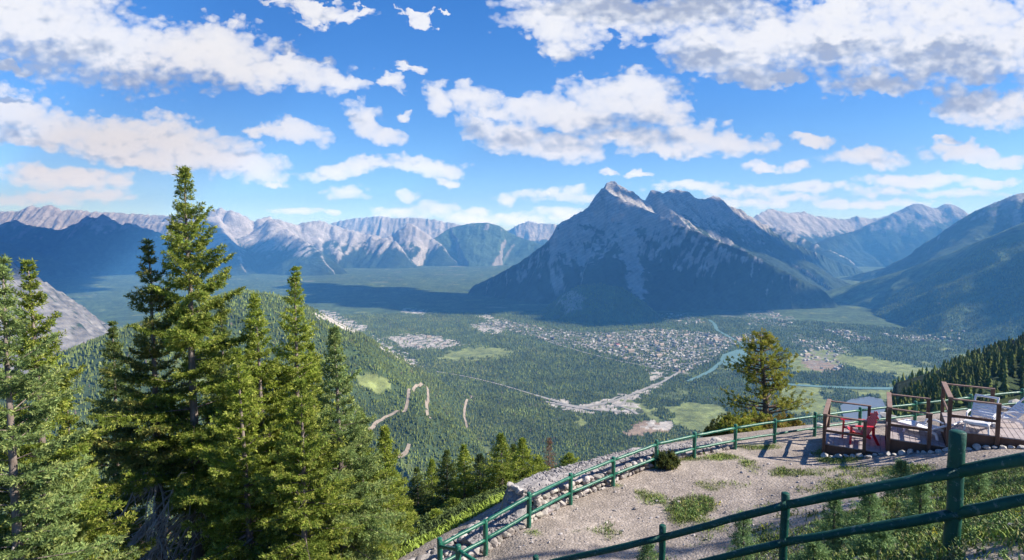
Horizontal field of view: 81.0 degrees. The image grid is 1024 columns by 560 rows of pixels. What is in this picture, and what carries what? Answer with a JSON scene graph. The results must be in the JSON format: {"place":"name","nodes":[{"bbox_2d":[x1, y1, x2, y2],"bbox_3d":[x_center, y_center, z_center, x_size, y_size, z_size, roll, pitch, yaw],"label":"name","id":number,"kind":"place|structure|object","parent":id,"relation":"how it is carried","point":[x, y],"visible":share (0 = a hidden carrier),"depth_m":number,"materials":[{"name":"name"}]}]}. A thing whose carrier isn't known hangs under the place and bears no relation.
{"place":"outdoors","nodes":[
{"label":"outdoors","id":0,"kind":"place"},
{"bbox_2d":[0,256,109,374],"bbox_3d":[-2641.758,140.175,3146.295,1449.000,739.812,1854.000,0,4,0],"label":"mountain","id":1,"kind":"structure","parent":0,"point":[79,323],"depth_m":2969.46,"materials":[{"name":"grey stone"}]},
{"bbox_2d":[0,214,170,277],"bbox_3d":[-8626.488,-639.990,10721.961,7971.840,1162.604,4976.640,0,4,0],"label":"mountain","id":2,"kind":"structure","parent":0,"point":[100,244],"depth_m":11330.75,"materials":[{"name":"blue stone"}]},
{"bbox_2d":[0,205,417,275],"bbox_3d":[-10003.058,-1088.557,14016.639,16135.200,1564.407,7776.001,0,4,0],"label":"mountain","id":3,"kind":"structure","parent":0,"point":[267,245],"depth_m":12466.97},
{"bbox_2d":[371,382,430,427],"bbox_3d":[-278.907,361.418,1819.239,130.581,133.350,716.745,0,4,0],"label":"dirt road","id":4,"kind":"structure","parent":0,"point":[415,386],"depth_m":1620.03,"materials":[{"name":"beige soil"}]},
{"bbox_2d":[398,443,410,457],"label":"dirt road","id":5,"kind":"structure","parent":0,"point":[405,452],"depth_m":1420.00,"materials":[{"name":"beige soil"}]},
{"bbox_2d":[331,216,556,265],"bbox_3d":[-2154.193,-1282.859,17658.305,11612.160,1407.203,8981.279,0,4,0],"label":"mountain","id":6,"kind":"structure","parent":0,"point":[415,240],"depth_m":19404.35,"materials":[{"name":"stone"}]},
{"bbox_2d":[463,395,471,427],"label":"dirt road","id":7,"kind":"structure","parent":0,"point":[464,409],"depth_m":2315.72,"materials":[{"name":"beige soil"}]},
{"bbox_2d":[433,223,542,265],"bbox_3d":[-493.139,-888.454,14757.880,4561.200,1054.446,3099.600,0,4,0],"label":"mountain","id":8,"kind":"structure","parent":0,"point":[480,244],"depth_m":14398.62,"materials":[{"name":"blue stone"}]},
{"bbox_2d":[0,265,1023,559],"bbox_3d":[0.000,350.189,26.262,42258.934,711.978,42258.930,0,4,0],"label":"ground","id":9,"kind":"structure","parent":0,"point":[384,291],"depth_m":2202.47,"materials":[{"name":"green plant"}]},
{"bbox_2d":[0,254,141,559],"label":"spruce tree","id":10,"kind":"object","parent":9,"relation":"on","point":[51,510],"visible":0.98,"depth_m":10.77,"materials":[{"name":"green plant"}]},
{"bbox_2d":[0,258,156,559],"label":"spruce tree","id":11,"kind":"object","parent":9,"relation":"on","point":[27,344],"visible":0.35,"depth_m":11.98,"materials":[{"name":"green plant"}]},
{"bbox_2d":[44,394,131,555],"bbox_3d":[-9.762,6.282,13.541,2.543,7.802,2.810,2,5,27],"label":"spruce tree","id":12,"kind":"object","parent":9,"relation":"on","point":[62,430],"visible":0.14,"depth_m":13.21,"materials":[{"name":"green plant"}]},
{"bbox_2d":[75,320,188,559],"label":"spruce tree","id":13,"kind":"object","parent":9,"relation":"on","point":[112,345],"visible":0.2,"depth_m":17.39,"materials":[{"name":"green plant"}]},
{"bbox_2d":[80,238,224,559],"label":"spruce tree","id":14,"kind":"object","parent":9,"relation":"on","point":[154,354],"visible":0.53,"depth_m":14.98,"materials":[{"name":"green plant"}]},
{"bbox_2d":[86,165,294,559],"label":"spruce tree","id":15,"kind":"object","parent":9,"relation":"on","point":[189,486],"visible":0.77,"depth_m":14.79,"materials":[{"name":"green plant"}]},
{"bbox_2d":[167,304,255,559],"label":"spruce tree","id":16,"kind":"object","parent":9,"relation":"on","point":[221,372],"visible":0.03,"depth_m":18.04,"materials":[{"name":"green plant"}]},
{"bbox_2d":[179,347,301,559],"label":"spruce tree","id":17,"kind":"object","parent":9,"relation":"on","point":[225,547],"visible":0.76,"depth_m":13.47,"materials":[{"name":"green plant"}]},
{"bbox_2d":[191,292,314,559],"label":"spruce tree","id":18,"kind":"object","parent":9,"relation":"on","point":[253,344],"visible":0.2,"depth_m":15.15,"materials":[{"name":"green plant"}]},
{"bbox_2d":[243,266,358,547],"bbox_3d":[-5.983,4.245,16.231,4.092,9.297,4.071,-3,5,-31],"label":"spruce tree","id":19,"kind":"object","parent":9,"relation":"on","point":[309,371],"visible":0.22,"depth_m":16.04,"materials":[{"name":"green plant"}]},
{"bbox_2d":[237,375,365,559],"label":"spruce tree","id":20,"kind":"object","parent":9,"relation":"on","point":[324,505],"visible":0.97,"depth_m":12.86,"materials":[{"name":"green plant"}]},
{"bbox_2d":[300,342,343,469],"bbox_3d":[-5.588,5.646,18.009,3.897,7.733,4.005,-2,5,-21],"label":"spruce tree","id":21,"kind":"object","parent":9,"relation":"on","point":[311,348],"visible":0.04,"depth_m":17.63,"materials":[{"name":"green plant"}]},
{"bbox_2d":[265,325,409,559],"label":"spruce tree","id":22,"kind":"object","parent":9,"relation":"on","point":[375,530],"visible":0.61,"depth_m":14.39,"materials":[{"name":"green plant"}]},
{"bbox_2d":[337,410,412,559],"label":"spruce tree","id":23,"kind":"object","parent":9,"relation":"on","point":[372,479],"visible":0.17,"depth_m":15.90,"materials":[{"name":"green plant"}]},
{"bbox_2d":[367,424,419,540],"bbox_3d":[-3.827,6.714,18.865,2.692,4.336,3.162,0,4,0],"label":"spruce tree","id":24,"kind":"object","parent":9,"relation":"on","point":[385,449],"visible":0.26,"depth_m":18.94,"materials":[{"name":"green plant"}]},
{"bbox_2d":[402,503,420,521],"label":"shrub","id":25,"kind":"object","parent":9,"relation":"on","point":[410,507],"visible":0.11,"depth_m":22.19,"materials":[{"name":"green plant"}]},
{"bbox_2d":[401,466,436,514],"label":"spruce tree","id":26,"kind":"object","parent":9,"relation":"on","point":[423,492],"visible":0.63,"depth_m":25.70,"materials":[{"name":"green plant"}]},
{"bbox_2d":[417,508,442,523],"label":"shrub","id":27,"kind":"object","parent":9,"relation":"on","point":[435,512],"visible":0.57,"depth_m":20.62,"materials":[{"name":"green plant"}]},
{"bbox_2d":[420,458,444,506],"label":"spruce tree","id":28,"kind":"object","parent":9,"relation":"on","point":[431,465],"visible":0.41,"depth_m":27.48,"materials":[{"name":"green plant"}]},
{"bbox_2d":[423,449,462,510],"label":"spruce tree","id":29,"kind":"object","parent":9,"relation":"on","point":[447,488],"visible":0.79,"depth_m":25.04,"materials":[{"name":"green plant"}]},
{"bbox_2d":[444,497,461,508],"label":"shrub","id":30,"kind":"object","parent":9,"relation":"on","point":[456,501],"visible":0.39,"depth_m":21.63,"materials":[{"name":"green plant"}]},
{"bbox_2d":[439,544,476,559],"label":"rail fence","id":31,"kind":"object","parent":9,"relation":"on","point":[459,552],"visible":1,"depth_m":13.03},
{"bbox_2d":[439,444,480,506],"bbox_3d":[-2.070,8.066,24.669,1.858,2.784,2.186,0,4,0],"label":"spruce tree","id":32,"kind":"object","parent":9,"relation":"on","point":[465,488],"visible":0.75,"depth_m":24.49,"materials":[{"name":"green plant"}]},
{"bbox_2d":[457,452,498,497],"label":"spruce tree","id":33,"kind":"object","parent":9,"relation":"on","point":[479,457],"visible":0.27,"depth_m":26.23,"materials":[{"name":"green plant"}]},
{"bbox_2d":[478,489,492,496],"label":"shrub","id":34,"kind":"object","parent":9,"relation":"on","point":[487,492],"visible":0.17,"depth_m":22.18,"materials":[{"name":"green plant"}]},
{"bbox_2d":[437,371,535,394],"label":"highway","id":35,"kind":"structure","parent":9,"relation":"on","point":[492,382],"depth_m":2837.30,"materials":[{"name":"grey asphalt"}]},
{"bbox_2d":[0,282,986,530],"bbox_3d":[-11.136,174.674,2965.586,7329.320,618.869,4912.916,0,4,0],"label":"forest","id":36,"kind":"object","parent":9,"relation":"on","point":[345,338],"visible":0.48,"depth_m":2819.59,"materials":[{"name":"green plant"}]},
{"bbox_2d":[471,431,523,494],"bbox_3d":[-0.423,7.553,23.924,2.457,3.069,2.514,0,4,0],"label":"spruce tree","id":37,"kind":"object","parent":9,"relation":"on","point":[501,468],"visible":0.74,"depth_m":23.83,"materials":[{"name":"green plant"}]},
{"bbox_2d":[407,484,609,559],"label":"rubble","id":38,"kind":"object","parent":9,"relation":"on","point":[474,552],"visible":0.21,"depth_m":15.41,"materials":[{"name":"stone"}]},
{"bbox_2d":[496,443,527,483],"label":"spruce tree","id":39,"kind":"object","parent":9,"relation":"on","point":[513,446],"visible":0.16,"depth_m":26.85,"materials":[{"name":"green plant"}]},
{"bbox_2d":[499,437,542,486],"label":"spruce tree","id":40,"kind":"object","parent":9,"relation":"on","point":[523,449],"visible":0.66,"depth_m":25.01,"materials":[{"name":"green plant"}]},
{"bbox_2d":[526,454,549,472],"bbox_3d":[1.248,9.195,29.211,1.639,1.420,1.702,0,4,0],"label":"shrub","id":41,"kind":"object","parent":9,"relation":"on","point":[543,466],"visible":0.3,"depth_m":29.22,"materials":[{"name":"green plant"}]},
{"bbox_2d":[541,437,556,469],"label":"dead spruce","id":42,"kind":"object","parent":9,"relation":"on","point":[550,442],"visible":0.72,"depth_m":29.68,"materials":[{"name":"brown plant"}]},
{"bbox_2d":[106,332,1023,559],"bbox_3d":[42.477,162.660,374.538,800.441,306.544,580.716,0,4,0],"label":"forest","id":43,"kind":"object","parent":9,"relation":"on","point":[979,368],"visible":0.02,"depth_m":323.32,"materials":[{"name":"green plant"}]},
{"bbox_2d":[550,452,579,468],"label":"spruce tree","id":44,"kind":"object","parent":9,"relation":"on","point":[569,456],"visible":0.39,"depth_m":30.36,"materials":[{"name":"green plant"}]},
{"bbox_2d":[546,401,626,411],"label":"highway","id":45,"kind":"structure","parent":9,"relation":"on","point":[584,408],"depth_m":2418.12,"materials":[{"name":"grey asphalt"}]},
{"bbox_2d":[562,400,612,409],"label":"highway","id":46,"kind":"structure","parent":9,"relation":"on","point":[584,407],"depth_m":2432.18,"materials":[{"name":"grey asphalt"}]},
{"bbox_2d":[461,439,732,552],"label":"stone wall","id":47,"kind":"structure","parent":9,"relation":"on","point":[515,492],"depth_m":17.68,"materials":[{"name":"grey stone"}]},
{"bbox_2d":[536,382,661,406],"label":"highway","id":48,"kind":"structure","parent":9,"relation":"on","point":[605,402],"depth_m":2568.23,"materials":[{"name":"grey asphalt"}]},
{"bbox_2d":[478,320,731,370],"bbox_3d":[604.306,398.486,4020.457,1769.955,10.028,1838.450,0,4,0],"label":"streets","id":49,"kind":"object","parent":9,"relation":"on","point":[635,345],"visible":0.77,"depth_m":3912.40,"materials":[{"name":"grey asphalt"}]},
{"bbox_2d":[546,340,686,373],"bbox_3d":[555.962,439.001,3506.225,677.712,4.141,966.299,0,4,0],"label":"highway","id":50,"kind":"structure","parent":9,"relation":"on","point":[614,359],"depth_m":3392.02,"materials":[{"name":"grey asphalt"}]},
{"bbox_2d":[608,396,627,407],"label":"highway","id":51,"kind":"structure","parent":9,"relation":"on","point":[625,400],"depth_m":2534.37,"materials":[{"name":"grey asphalt"}]},
{"bbox_2d":[613,404,637,413],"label":"highway","id":52,"kind":"structure","parent":9,"relation":"on","point":[633,411],"depth_m":2412.52,"materials":[{"name":"grey asphalt"}]},
{"bbox_2d":[634,543,658,559],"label":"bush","id":53,"kind":"object","parent":9,"relation":"on","point":[647,548],"visible":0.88,"depth_m":10.77,"materials":[{"name":"green plant"}]},
{"bbox_2d":[651,449,680,469],"bbox_3d":[5.025,5.917,19.788,1.143,0.720,0.959,0,4,0],"label":"shrub","id":54,"kind":"object","parent":9,"relation":"on","point":[670,460],"visible":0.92,"depth_m":19.59,"materials":[{"name":"green plant"}]},
{"bbox_2d":[661,371,680,382],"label":"highway","id":55,"kind":"structure","parent":9,"relation":"on","point":[670,376],"depth_m":2968.66,"materials":[{"name":"grey asphalt"}]},
{"bbox_2d":[391,311,964,368],"bbox_3d":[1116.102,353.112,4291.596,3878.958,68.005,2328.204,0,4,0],"label":"town buildings","id":56,"kind":"structure","parent":9,"relation":"on","point":[686,341],"depth_m":4024.10,"materials":[{"name":"grey"}]},
{"bbox_2d":[390,443,1023,559],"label":"grass","id":57,"kind":"structure","parent":9,"relation":"on","point":[466,511],"depth_m":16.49,"materials":[{"name":"green plant"}]},
{"bbox_2d":[701,413,727,436],"bbox_3d":[10.811,7.538,30.639,2.243,1.682,1.888,0,4,0],"label":"shrub","id":58,"kind":"object","parent":9,"relation":"on","point":[710,427],"visible":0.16,"depth_m":30.72,"materials":[{"name":"green plant"}]},
{"bbox_2d":[437,389,1023,559],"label":"rail fence","id":59,"kind":"object","parent":9,"relation":"on","point":[571,491],"visible":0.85,"depth_m":19.33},
{"bbox_2d":[721,409,741,418],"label":"shrub","id":60,"kind":"object","parent":9,"relation":"on","point":[732,413],"visible":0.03,"depth_m":33.71,"materials":[{"name":"green plant"}]},
{"bbox_2d":[713,411,752,434],"bbox_3d":[9.773,6.230,26.025,2.041,1.170,1.786,0,4,0],"label":"shrub","id":61,"kind":"object","parent":9,"relation":"on","point":[725,420],"visible":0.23,"depth_m":26.10,"materials":[{"name":"green plant"}]},
{"bbox_2d":[721,508,760,559],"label":"spruce sapling","id":62,"kind":"object","parent":9,"relation":"on","point":[741,534],"visible":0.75,"depth_m":10.94,"materials":[{"name":"green plant"}]},
{"bbox_2d":[721,417,765,433],"bbox_3d":[9.724,6.112,25.039,1.902,0.781,1.651,0,4,0],"label":"shrub","id":63,"kind":"object","parent":9,"relation":"on","point":[745,421],"visible":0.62,"depth_m":24.88,"materials":[{"name":"green plant"}]},
{"bbox_2d":[485,451,1012,559],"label":"gravel","id":64,"kind":"structure","parent":9,"relation":"on","point":[634,508],"depth_m":16.42,"materials":[{"name":"grey gravel"}]},
{"bbox_2d":[746,406,772,428],"bbox_3d":[11.276,6.490,27.559,2.232,1.304,1.858,0,4,0],"label":"shrub","id":65,"kind":"object","parent":9,"relation":"on","point":[754,414],"visible":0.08,"depth_m":27.46,"materials":[{"name":"green plant"}]},
{"bbox_2d":[714,328,816,417],"bbox_3d":[14.553,5.948,34.563,5.934,6.548,3.870,0,4,0],"label":"pine tree","id":66,"kind":"object","parent":9,"relation":"on","point":[764,341],"visible":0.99,"depth_m":34.38,"materials":[{"name":"green plant"}]},
{"bbox_2d":[751,415,789,428],"bbox_3d":[10.903,6.109,25.537,1.868,0.766,1.630,0,4,0],"label":"shrub","id":67,"kind":"object","parent":9,"relation":"on","point":[758,419],"visible":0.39,"depth_m":25.50,"materials":[{"name":"green plant"}]},
{"bbox_2d":[533,429,1023,559],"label":"log fence","id":68,"kind":"object","parent":9,"relation":"on","point":[955,471],"visible":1,"depth_m":6.94,"materials":[{"name":"green paint"}]},
{"bbox_2d":[774,412,805,426],"bbox_3d":[12.716,6.615,28.077,2.061,0.990,1.732,0,4,0],"label":"shrub","id":69,"kind":"object","parent":9,"relation":"on","point":[792,423],"visible":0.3,"depth_m":27.82,"materials":[{"name":"green plant"}]},
{"bbox_2d":[776,541,831,559],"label":"spruce sapling","id":70,"kind":"object","parent":9,"relation":"on","point":[812,548],"visible":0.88,"depth_m":8.68,"materials":[{"name":"green plant"}]},
{"bbox_2d":[821,452,827,457],"bbox_3d":[10.670,5.996,20.486,0.230,0.194,0.298,0,4,0],"label":"border stone","id":71,"kind":"object","parent":9,"relation":"on","point":[823,454],"visible":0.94,"depth_m":20.44,"materials":[{"name":"grey stone"}]},
{"bbox_2d":[805,499,852,548],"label":"spruce sapling","id":72,"kind":"object","parent":9,"relation":"on","point":[832,516],"visible":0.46,"depth_m":10.91,"materials":[{"name":"green plant"}]},
{"bbox_2d":[822,399,885,455],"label":"wooden deck","id":73,"kind":"structure","parent":9,"relation":"on","point":[833,437],"depth_m":20.55,"materials":[{"name":"brown wood"}]},
{"bbox_2d":[840,411,879,445],"bbox_3d":[12.066,5.073,20.766,1.030,1.118,0.923,1,4,8],"label":"garden chair","id":74,"kind":"object","parent":73,"relation":"on","point":[872,418],"visible":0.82,"depth_m":20.55,"materials":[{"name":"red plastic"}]},
{"bbox_2d":[827,493,894,549],"bbox_3d":[6.284,4.269,10.615,1.277,1.306,1.250,4,6,42],"label":"spruce sapling","id":75,"kind":"object","parent":9,"relation":"on","point":[874,515],"visible":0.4,"depth_m":10.50,"materials":[{"name":"green plant"}]},
{"bbox_2d":[837,530,902,559],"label":"spruce sapling","id":76,"kind":"object","parent":9,"relation":"on","point":[871,539],"visible":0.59,"depth_m":7.63,"materials":[{"name":"green plant"}]},
{"bbox_2d":[880,412,900,422],"bbox_3d":[15.783,5.827,25.113,0.626,0.467,0.968,0,4,0],"label":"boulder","id":77,"kind":"object","parent":9,"relation":"on","point":[882,414],"visible":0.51,"depth_m":24.91,"materials":[{"name":"white stone"}]},
{"bbox_2d":[876,457,915,497],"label":"spruce sapling","id":78,"kind":"object","parent":9,"relation":"on","point":[900,467],"visible":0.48,"depth_m":13.53,"materials":[{"name":"green plant"}]},
{"bbox_2d":[898,450,905,455],"bbox_3d":[12.521,5.555,19.282,0.256,0.161,0.202,-3,5,-30],"label":"border stone","id":79,"kind":"object","parent":9,"relation":"on","point":[902,452],"visible":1,"depth_m":19.23,"materials":[{"name":"grey stone"}]},
{"bbox_2d":[885,392,945,452],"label":"wooden deck","id":80,"kind":"structure","parent":9,"relation":"on","point":[915,439],"depth_m":19.55,"materials":[{"name":"brown wood"}]},
{"bbox_2d":[897,418,962,440],"bbox_3d":[13.822,4.834,19.890,0.701,0.680,1.661,-3,5,-32],"label":"lounge chair","id":81,"kind":"object","parent":80,"relation":"on","point":[913,423],"visible":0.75,"depth_m":19.92,"materials":[{"name":"white plastic"}]},
{"bbox_2d":[895,484,938,534],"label":"spruce sapling","id":82,"kind":"object","parent":9,"relation":"on","point":[922,493],"visible":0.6,"depth_m":9.87,"materials":[{"name":"green plant"}]},
{"bbox_2d":[972,443,980,449],"bbox_3d":[14.225,5.107,18.357,0.211,0.187,0.307,2,5,27],"label":"border stone","id":83,"kind":"object","parent":9,"relation":"on","point":[976,446],"visible":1,"depth_m":18.31,"materials":[{"name":"grey stone"}]},
{"bbox_2d":[964,472,994,495],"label":"spruce sapling","id":84,"kind":"object","parent":9,"relation":"on","point":[978,481],"visible":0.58,"depth_m":11.78,"materials":[{"name":"green plant"}]},
{"bbox_2d":[939,381,1023,448],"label":"wooden deck","id":85,"kind":"structure","parent":9,"relation":"on","point":[1006,433],"depth_m":18.63,"materials":[{"name":"brown wood"}]},
{"bbox_2d":[963,394,999,434],"bbox_3d":[14.693,4.210,18.793,1.323,0.973,0.701,-4,6,-40],"label":"lounge chair","id":86,"kind":"object","parent":85,"relation":"on","point":[979,423],"visible":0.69,"depth_m":18.94,"materials":[{"name":"white plastic"}]},
{"bbox_2d":[978,397,1023,428],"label":"lounge chair","id":87,"kind":"object","parent":85,"relation":"on","point":[1018,414],"visible":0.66,"depth_m":19.04,"materials":[{"name":"white plastic"}]},
{"bbox_2d":[982,445,990,449],"bbox_3d":[14.409,5.078,18.208,0.132,0.141,0.217,-4,6,-39],"label":"border stone","id":88,"kind":"object","parent":9,"relation":"on","point":[988,447],"visible":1,"depth_m":18.16,"materials":[{"name":"grey stone"}]},
{"bbox_2d":[1008,399,1019,409],"bbox_3d":[21.714,5.404,25.715,0.670,0.538,0.679,-4,6,-42],"label":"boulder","id":89,"kind":"object","parent":9,"relation":"on","point":[1013,400],"visible":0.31,"depth_m":25.77,"materials":[{"name":"grey stone"}]},
{"bbox_2d":[0,0,1023,230],"label":"sky","id":90,"kind":"structure","parent":0,"point":[507,114],"materials":[{"name":"blue"}]},
{"bbox_2d":[467,181,863,310],"bbox_3d":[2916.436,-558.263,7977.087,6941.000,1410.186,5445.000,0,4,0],"label":"mountain","id":91,"kind":"structure","parent":0,"point":[674,250],"depth_m":6409.99,"materials":[{"name":"stone"}]},
{"bbox_2d":[687,356,730,380],"bbox_3d":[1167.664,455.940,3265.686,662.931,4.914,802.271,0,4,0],"label":"river","id":92,"kind":"structure","parent":0,"point":[714,367],"depth_m":3102.18,"materials":[{"name":"liquid"}]},
{"bbox_2d":[709,320,733,338],"bbox_3d":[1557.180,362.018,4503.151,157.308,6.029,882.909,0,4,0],"label":"river","id":93,"kind":"structure","parent":0,"point":[715,327],"depth_m":4482.38,"materials":[{"name":"liquid"}]},
{"bbox_2d":[720,350,750,367],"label":"river","id":94,"kind":"structure","parent":0,"point":[734,353],"depth_m":3480.77,"materials":[{"name":"liquid"}]},
{"bbox_2d":[753,209,884,270],"bbox_3d":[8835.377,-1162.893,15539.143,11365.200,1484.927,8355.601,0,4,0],"label":"mountain","id":95,"kind":"structure","parent":0,"point":[804,229],"depth_m":16669.88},
{"bbox_2d":[767,382,892,388],"bbox_3d":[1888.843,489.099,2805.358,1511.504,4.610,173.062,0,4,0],"label":"river","id":96,"kind":"structure","parent":0,"point":[841,386],"depth_m":2752.25,"materials":[{"name":"liquid"}]},
{"bbox_2d":[840,396,884,421],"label":"lake","id":97,"kind":"structure","parent":0,"point":[873,402],"depth_m":2441.54,"materials":[{"name":"liquid"}]},
{"bbox_2d":[815,204,968,266],"bbox_3d":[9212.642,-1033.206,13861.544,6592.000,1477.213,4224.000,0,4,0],"label":"mountain","id":98,"kind":"structure","parent":0,"point":[885,241],"depth_m":13640.96,"materials":[{"name":"stone"}]},
{"bbox_2d":[825,222,1023,345],"bbox_3d":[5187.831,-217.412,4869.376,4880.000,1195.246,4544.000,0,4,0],"label":"mountain","id":99,"kind":"structure","parent":0,"point":[875,293],"depth_m":4952.08,"materials":[{"name":"stone"}]},
{"bbox_2d":[874,240,1023,344],"bbox_3d":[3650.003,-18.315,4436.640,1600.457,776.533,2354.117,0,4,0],"label":"forest","id":100,"kind":"object","parent":99,"relation":"on","point":[922,295],"visible":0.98,"depth_m":4524.05,"materials":[{"name":"green plant"}]},
{"bbox_2d":[839,193,1023,281],"bbox_3d":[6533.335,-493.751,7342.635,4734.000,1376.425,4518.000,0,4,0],"label":"mountain","id":101,"kind":"structure","parent":0,"point":[994,218],"depth_m":7436.82,"materials":[{"name":"blue stone"}]}
]}

